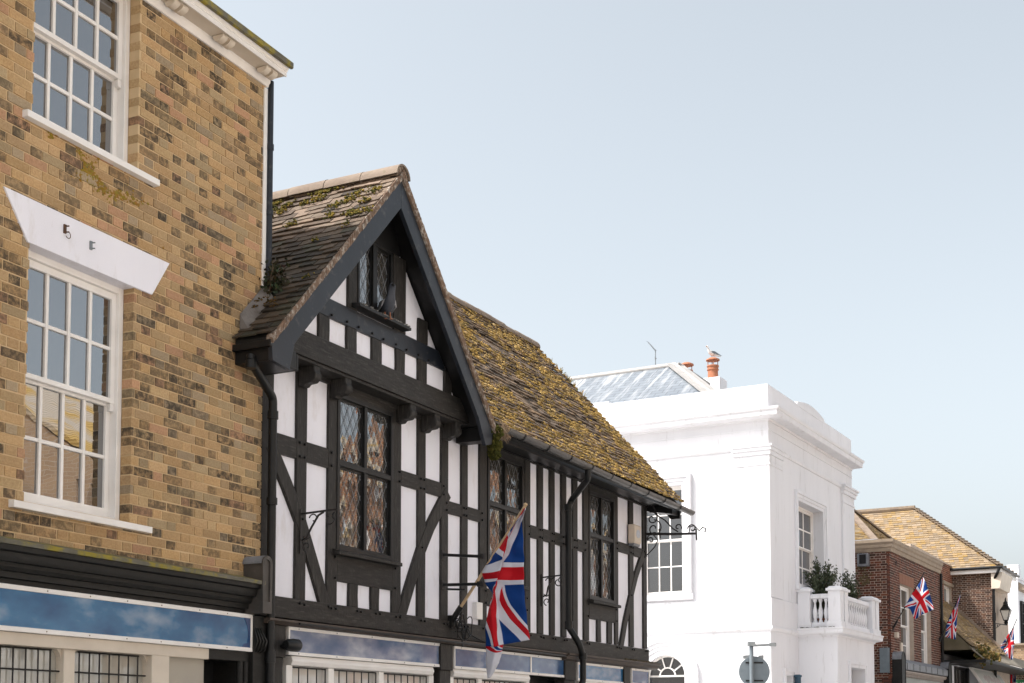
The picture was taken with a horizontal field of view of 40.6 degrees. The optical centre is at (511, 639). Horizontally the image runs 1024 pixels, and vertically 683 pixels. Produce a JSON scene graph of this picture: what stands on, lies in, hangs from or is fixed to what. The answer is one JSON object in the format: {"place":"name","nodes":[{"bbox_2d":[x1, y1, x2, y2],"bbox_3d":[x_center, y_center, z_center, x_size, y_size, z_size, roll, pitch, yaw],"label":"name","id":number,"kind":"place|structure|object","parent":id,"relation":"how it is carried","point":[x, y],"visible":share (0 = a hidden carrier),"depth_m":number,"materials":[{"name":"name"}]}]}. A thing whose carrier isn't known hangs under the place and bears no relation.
{"place":"outdoors","nodes":[
{"label":"outdoors","id":0,"kind":"place"},
{"bbox_2d":[211,0,1023,578],"label":"sky","id":1,"kind":"structure","parent":0,"point":[825,198],"materials":[{"name":"blue"}]},
{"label":"pavement","id":2,"kind":"structure","parent":0,"visible":0},
{"bbox_2d":[0,0,293,682],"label":"brick townhouse","id":3,"kind":"structure","parent":2,"relation":"on","point":[136,167],"depth_m":10.73,"materials":[{"name":"brown brick"}]},
{"bbox_2d":[23,250,123,519],"bbox_3d":[-3.311,-1.843,10.246,0.120,1.827,1.080,-2,-4,26],"label":"window","id":4,"kind":"structure","parent":3,"relation":"in","point":[73,380],"depth_m":10.33,"materials":[{"name":"white paint"}]},
{"bbox_2d":[32,0,129,161],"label":"window","id":5,"kind":"structure","parent":3,"relation":"in","point":[81,48],"depth_m":10.56,"materials":[{"name":"white paint"}]},
{"bbox_2d":[0,631,208,682],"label":"shop window","id":6,"kind":"structure","parent":3,"relation":"in","point":[24,657],"depth_m":10.16,"materials":[{"name":"beige paint"}]},
{"bbox_2d":[203,661,212,682],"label":"shop door","id":7,"kind":"structure","parent":3,"relation":"in","point":[208,666],"depth_m":11.82,"materials":[{"name":"black paint"}]},
{"bbox_2d":[232,164,694,682],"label":"timber framed house","id":8,"kind":"structure","parent":2,"relation":"on","point":[422,428],"depth_m":14.24,"materials":[{"name":"black paint"}]},
{"bbox_2d":[259,247,292,294],"bbox_3d":[-2.163,-3.252,12.324,0.417,0.508,0.400,-2,-4,27],"label":"weed","id":9,"kind":"object","parent":8,"relation":"on","point":[274,282],"visible":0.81,"depth_m":12.26,"materials":[{"name":"green plant"}]},
{"bbox_2d":[280,639,302,651],"bbox_3d":[-2.000,0.053,12.269,0.230,0.113,0.187,-2,-4,27],"label":"floodlight","id":10,"kind":"object","parent":8,"relation":"attached to","point":[293,645],"visible":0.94,"depth_m":12.20,"materials":[{"name":"black paint"}]},
{"bbox_2d":[299,508,338,553],"bbox_3d":[-1.752,-0.991,12.547,0.414,0.406,0.032,-2,-4,27],"label":"sign bracket","id":11,"kind":"object","parent":8,"relation":"attached to","point":[310,529],"visible":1,"depth_m":12.59,"materials":[{"name":"metal"}]},
{"bbox_2d":[282,656,433,682],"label":"shop window","id":12,"kind":"structure","parent":8,"relation":"in","point":[296,669],"depth_m":13.31,"materials":[{"name":"white paint"}]},
{"bbox_2d":[336,396,393,560],"bbox_3d":[-1.483,-1.581,13.656,0.110,1.520,0.995,-2,-4,27],"label":"window","id":13,"kind":"structure","parent":8,"relation":"in","point":[368,471],"depth_m":13.64,"materials":[{"name":"clear glass"}]},
{"bbox_2d":[357,242,392,317],"bbox_3d":[-1.384,-3.548,13.608,0.110,0.700,0.620,-2,-4,27],"label":"window","id":14,"kind":"structure","parent":8,"relation":"in","point":[369,281],"depth_m":13.58,"materials":[{"name":"clear glass"}]},
{"bbox_2d":[378,283,396,319],"bbox_3d":[-1.244,-3.295,13.658,0.156,0.320,0.588,1,-4,-21],"label":"pigeon","id":15,"kind":"object","parent":8,"relation":"on","point":[387,305],"visible":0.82,"depth_m":13.51,"materials":[{"name":"ceramic"}]},
{"bbox_2d":[441,580,483,590],"bbox_3d":[-0.527,-0.583,14.807,0.487,0.120,0.084,-2,-4,27],"label":"steel arm","id":16,"kind":"object","parent":8,"relation":"attached to","point":[444,584],"visible":1,"depth_m":14.82},
{"bbox_2d":[441,550,484,559],"bbox_3d":[-0.523,-0.907,14.822,0.500,0.122,0.080,-2,-4,27],"label":"steel arm","id":17,"kind":"object","parent":8,"relation":"attached to","point":[444,554],"visible":1,"depth_m":14.81},
{"bbox_2d":[447,503,529,677],"bbox_3d":[-0.259,-0.512,14.802,1.004,1.858,0.130,-2,-4,27],"label":"flag","id":18,"kind":"object","parent":8,"relation":"attached to","point":[502,573],"visible":1,"depth_m":14.72,"materials":[{"name":"multicoloured fabric"}]},
{"bbox_2d":[450,669,529,682],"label":"shop window","id":19,"kind":"structure","parent":8,"relation":"in","point":[456,675],"depth_m":15.62,"materials":[{"name":"white paint"}]},
{"bbox_2d":[487,450,523,561],"bbox_3d":[-0.111,-1.409,16.294,0.110,1.490,0.915,-2,-4,27],"label":"window","id":20,"kind":"structure","parent":8,"relation":"in","point":[501,515],"depth_m":16.26,"materials":[{"name":"clear glass"}]},
{"bbox_2d":[529,677,547,682],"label":"shop door","id":21,"kind":"structure","parent":8,"relation":"in","point":[532,679],"depth_m":17.36,"materials":[{"name":"black paint"}]},
{"bbox_2d":[541,574,562,606],"bbox_3d":[0.495,-0.607,16.993,0.294,0.401,0.032,-2,-4,27],"label":"sign bracket","id":22,"kind":"object","parent":8,"relation":"attached to","point":[546,577],"visible":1,"depth_m":17.02,"materials":[{"name":"metal"}]},
{"bbox_2d":[589,490,614,603],"bbox_3d":[1.180,-1.238,18.780,0.110,1.460,0.865,-2,-4,27],"label":"window","id":23,"kind":"structure","parent":8,"relation":"in","point":[601,516],"depth_m":18.77,"materials":[{"name":"glass"}]},
{"bbox_2d":[628,524,640,546],"bbox_3d":[1.748,-1.474,19.681,0.103,0.305,0.240,-2,-4,27],"label":"alarm box","id":24,"kind":"object","parent":8,"relation":"attached to","point":[634,535],"visible":1,"depth_m":19.59,"materials":[{"name":"beige plastic"}]},
{"bbox_2d":[645,505,705,556],"bbox_3d":[2.363,-1.727,19.995,0.925,1.028,0.041,-2,-4,27],"label":"sign bracket","id":25,"kind":"object","parent":8,"relation":"attached to","point":[660,534],"visible":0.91,"depth_m":20.11,"materials":[{"name":"metal"}]},
{"bbox_2d":[564,357,883,682],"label":"white stucco building","id":26,"kind":"structure","parent":2,"relation":"on","point":[757,479],"depth_m":32.98,"materials":[{"name":"paint"}]},
{"bbox_2d":[648,342,656,364],"bbox_3d":[3.788,-7.661,37.421,0.242,0.827,0.200,-2,-4,29],"label":"tv aerial","id":27,"kind":"object","parent":26,"relation":"on","point":[655,350],"visible":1,"depth_m":37.36,"materials":[{"name":"metal"}]},
{"bbox_2d":[647,473,693,601],"bbox_3d":[3.622,-2.413,33.218,1.625,3.003,0.360,-2,-4,29],"label":"window","id":28,"kind":"structure","parent":26,"relation":"in","point":[670,564],"depth_m":33.18,"materials":[{"name":"white paint"}]},
{"bbox_2d":[647,640,699,682],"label":"arched window","id":29,"kind":"structure","parent":26,"relation":"in","point":[679,665],"depth_m":32.92,"materials":[{"name":"white paint"}]},
{"bbox_2d":[706,345,720,356],"bbox_3d":[5.481,-7.784,37.572,0.600,0.326,0.159,3,-5,-37],"label":"seagull","id":30,"kind":"object","parent":26,"relation":"on","point":[713,353],"visible":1,"depth_m":37.48,"materials":[{"name":"ceramic"}]},
{"bbox_2d":[783,668,795,682],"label":"window","id":31,"kind":"structure","parent":26,"relation":"in","point":[786,671],"depth_m":32.58,"materials":[{"name":"white paint"}]},
{"bbox_2d":[794,674,801,682],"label":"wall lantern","id":32,"kind":"object","parent":26,"relation":"attached to","point":[797,678],"depth_m":32.86,"materials":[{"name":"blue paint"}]},
{"bbox_2d":[794,489,827,588],"bbox_3d":[7.373,-2.347,34.727,0.460,2.437,2.621,-2,-4,29],"label":"window","id":33,"kind":"structure","parent":26,"relation":"in","point":[804,545],"depth_m":35.17,"materials":[{"name":"white paint"}]},
{"bbox_2d":[803,557,838,621],"bbox_3d":[7.599,-1.151,33.944,0.957,1.814,0.968,0,-4,-2],"label":"potted shrub","id":34,"kind":"object","parent":26,"relation":"on","point":[819,584],"visible":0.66,"depth_m":33.79,"materials":[{"name":"green plant"}]},
{"bbox_2d":[837,569,860,599],"bbox_3d":[8.602,-0.986,35.354,0.715,1.673,1.069,0,-4,5],"label":"potted shrub","id":35,"kind":"object","parent":26,"relation":"on","point":[850,586],"visible":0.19,"depth_m":35.30,"materials":[{"name":"green plant"}]},
{"bbox_2d":[854,509,951,682],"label":"red brick shop","id":36,"kind":"structure","parent":2,"relation":"on","point":[889,570],"depth_m":42.24,"materials":[{"name":"brick"}]},
{"bbox_2d":[900,586,909,659],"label":"window","id":37,"kind":"structure","parent":36,"relation":"in","point":[904,592],"depth_m":43.21,"materials":[{"name":"white paint"}]},
{"bbox_2d":[893,572,933,630],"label":"flag","id":38,"kind":"object","parent":36,"relation":"attached to","point":[919,603],"visible":1,"depth_m":40.67,"materials":[{"name":"multicoloured fabric"}]},
{"bbox_2d":[921,613,926,662],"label":"window","id":39,"kind":"structure","parent":36,"relation":"in","point":[923,617],"depth_m":45.42,"materials":[{"name":"white paint"}]},
{"bbox_2d":[939,592,960,641],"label":"flag","id":40,"kind":"object","parent":36,"relation":"attached to","point":[950,626],"visible":1,"depth_m":45.09,"materials":[{"name":"multicoloured fabric"}]},
{"bbox_2d":[906,543,953,602],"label":"brick wing","id":41,"kind":"structure","parent":2,"relation":"on","point":[948,585],"depth_m":52.45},
{"bbox_2d":[944,586,948,602],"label":"window","id":42,"kind":"structure","parent":41,"relation":"in","point":[946,590],"depth_m":53.15,"materials":[{"name":"white paint"}]},
{"bbox_2d":[857,505,1019,682],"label":"hipped brick house","id":43,"kind":"structure","parent":2,"relation":"on","point":[981,581],"depth_m":53.43,"materials":[{"name":"tile"}]},
{"bbox_2d":[996,597,1011,627],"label":"street lamp","id":44,"kind":"object","parent":43,"relation":"attached to","point":[1005,610],"visible":1,"depth_m":53.13,"materials":[{"name":"black metal"}]},
{"bbox_2d":[940,600,1023,682],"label":"tiled shop","id":45,"kind":"structure","parent":2,"relation":"on","point":[972,652],"depth_m":49.15,"materials":[{"name":"brown tile"}]},
{"bbox_2d":[954,666,965,682],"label":"window","id":46,"kind":"structure","parent":45,"relation":"in","point":[959,672],"depth_m":49.10,"materials":[{"name":"black glass"}]},
{"bbox_2d":[1001,619,1016,659],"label":"flag","id":47,"kind":"object","parent":45,"relation":"attached to","point":[1007,645],"visible":0.98,"depth_m":51.04,"materials":[{"name":"multicoloured fabric"}]},
{"bbox_2d":[1010,675,1015,682],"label":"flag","id":48,"kind":"object","parent":45,"relation":"attached to","point":[1012,678],"visible":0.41,"depth_m":55.99,"materials":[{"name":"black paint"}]},
{"bbox_2d":[1007,564,1023,642],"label":"pale far house","id":49,"kind":"structure","parent":2,"relation":"on","point":[1016,599],"depth_m":70.09,"materials":[{"name":"white paint"}]},
{"bbox_2d":[1020,601,1023,642],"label":"window","id":50,"kind":"structure","parent":49,"relation":"in","point":[1021,602],"depth_m":70.29,"materials":[{"name":"black paint"}]},
{"bbox_2d":[1010,643,1023,682],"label":"brick shop","id":51,"kind":"structure","parent":2,"relation":"on","point":[1018,652],"depth_m":57.74,"materials":[{"name":"brick"}]},
{"label":"ground","id":52,"kind":"structure","parent":0,"visible":0},
{"bbox_2d":[739,642,775,682],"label":"traffic sign","id":53,"kind":"object","parent":52,"relation":"on","point":[753,668],"visible":1,"depth_m":26.86,"materials":[{"name":"metal"}]}
]}

